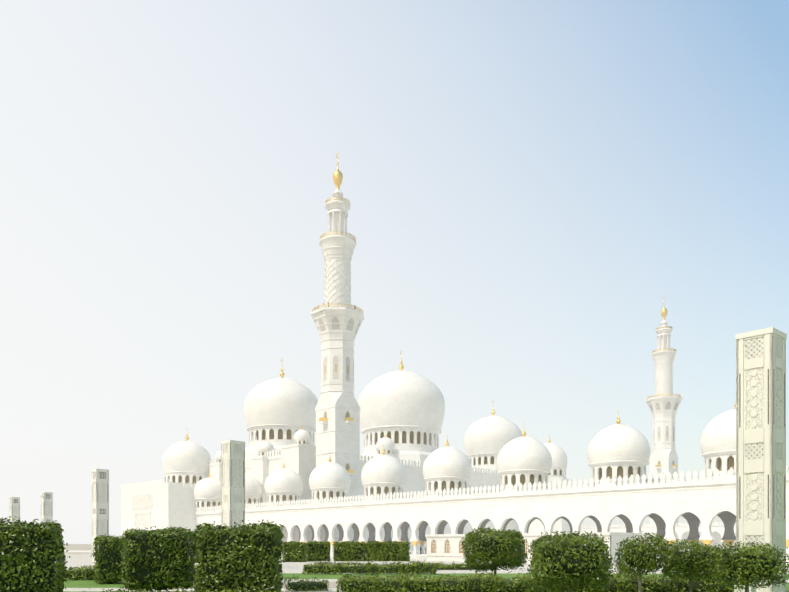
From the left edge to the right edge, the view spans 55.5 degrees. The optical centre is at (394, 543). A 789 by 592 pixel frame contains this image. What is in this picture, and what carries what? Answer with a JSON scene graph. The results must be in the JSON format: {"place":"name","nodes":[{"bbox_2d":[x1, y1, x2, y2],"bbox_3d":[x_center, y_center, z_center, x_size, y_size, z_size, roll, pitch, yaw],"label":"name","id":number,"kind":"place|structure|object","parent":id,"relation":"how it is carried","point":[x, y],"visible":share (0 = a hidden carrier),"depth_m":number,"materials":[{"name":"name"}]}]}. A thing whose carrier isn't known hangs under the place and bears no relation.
{"place":"outdoors","nodes":[
{"label":"outdoors","id":0,"kind":"place"},
{"bbox_2d":[63,544,530,573],"bbox_3d":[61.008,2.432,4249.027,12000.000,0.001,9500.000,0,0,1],"label":"wall","id":1,"kind":"structure","parent":0,"point":[79,547],"depth_m":389.40,"materials":[{"name":"white stone"}]},
{"bbox_2d":[0,516,788,591],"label":"hedges","id":2,"kind":"object","parent":1,"relation":"on","point":[539,548],"visible":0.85,"depth_m":29.36,"materials":[{"name":"green plant"}]},
{"bbox_2d":[65,565,733,591],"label":"hedge","id":3,"kind":"object","parent":1,"relation":"on","point":[695,586],"visible":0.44,"depth_m":36.07,"materials":[{"name":"green plant"}]},
{"bbox_2d":[0,0,788,543],"label":"sky","id":4,"kind":"structure","parent":0,"point":[527,184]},
{"bbox_2d":[55,573,788,591],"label":"lawn","id":5,"kind":"structure","parent":0,"point":[79,583],"depth_m":54.04,"materials":[{"name":"green plant"}]},
{"bbox_2d":[65,560,733,591],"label":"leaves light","id":6,"kind":"object","parent":5,"relation":"on","point":[375,578],"visible":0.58,"depth_m":36.11,"materials":[{"name":"green plant"}]},
{"bbox_2d":[110,563,748,591],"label":"trunks","id":7,"kind":"object","parent":5,"relation":"on","point":[640,584],"visible":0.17,"depth_m":33.13,"materials":[{"name":"brown plant"}]},
{"bbox_2d":[735,327,786,591],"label":"pillar","id":8,"kind":"structure","parent":5,"relation":"on","point":[760,435],"depth_m":35.26,"materials":[{"name":"stone"}]},
{"bbox_2d":[56,554,788,591],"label":"paths","id":9,"kind":"structure","parent":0,"point":[77,560],"depth_m":73.68,"materials":[{"name":"white stone"}]},
{"bbox_2d":[9,497,19,523],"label":"pillar","id":10,"kind":"structure","parent":9,"relation":"on","point":[14,506],"depth_m":160.78,"materials":[{"name":"stone"}]},
{"bbox_2d":[41,492,52,525],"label":"pillar","id":11,"kind":"structure","parent":9,"relation":"on","point":[46,507],"depth_m":145.56,"materials":[{"name":"stone"}]},
{"bbox_2d":[92,469,108,561],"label":"pillar","id":12,"kind":"structure","parent":9,"relation":"on","point":[100,501],"depth_m":100.66,"materials":[{"name":"stone"}]},
{"bbox_2d":[221,440,244,528],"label":"pillar","id":13,"kind":"structure","parent":9,"relation":"on","point":[232,481],"depth_m":72.93,"materials":[{"name":"stone"}]},
{"bbox_2d":[64,549,788,566],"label":"mosque floor","id":14,"kind":"structure","parent":0,"point":[418,555],"depth_m":162.46,"materials":[{"name":"stone"}]},
{"bbox_2d":[121,258,788,551],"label":"mosque walls","id":15,"kind":"structure","parent":14,"relation":"on","point":[662,491],"depth_m":206.11,"materials":[{"name":"white stone"}]},
{"bbox_2d":[132,494,152,525],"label":"wall panel","id":16,"kind":"object","parent":15,"relation":"attached to","point":[142,502],"visible":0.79,"depth_m":247.29,"materials":[{"name":"white stone"}]},
{"bbox_2d":[141,364,733,531],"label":"dome window","id":17,"kind":"structure","parent":15,"relation":"attached to","point":[730,462],"depth_m":209.05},
{"bbox_2d":[162,189,788,558],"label":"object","id":18,"kind":"object","parent":15,"relation":"attached to","point":[401,400],"visible":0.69,"depth_m":233.52,"materials":[{"name":"white stone"}]},
{"bbox_2d":[184,153,788,546],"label":"finials","id":19,"kind":"object","parent":15,"relation":"attached to","point":[337,177],"visible":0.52,"depth_m":208.48,"materials":[{"name":"gold metal"}]},
{"bbox_2d":[312,197,680,398],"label":"balcony railings","id":20,"kind":"object","parent":15,"relation":"attached to","point":[359,309],"visible":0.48,"depth_m":209.09,"materials":[{"name":"white stone"}]},
{"bbox_2d":[319,317,677,440],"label":"mosque niches","id":21,"kind":"object","parent":15,"relation":"attached to","point":[350,328],"visible":0.54,"depth_m":208.72,"materials":[{"name":"white stone"}]},
{"bbox_2d":[281,511,735,540],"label":"arcade","id":22,"kind":"object","parent":15,"relation":"attached to","point":[728,518],"visible":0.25,"depth_m":147.02,"materials":[{"name":"stone"}]},
{"bbox_2d":[425,532,641,563],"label":"building","id":23,"kind":"structure","parent":0,"point":[439,546],"depth_m":104.91,"materials":[{"name":"white stone"}]},
{"bbox_2d":[734,579,755,591],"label":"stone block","id":24,"kind":"structure","parent":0,"point":[751,588],"depth_m":32.08,"materials":[{"name":"white stone"}]}
]}

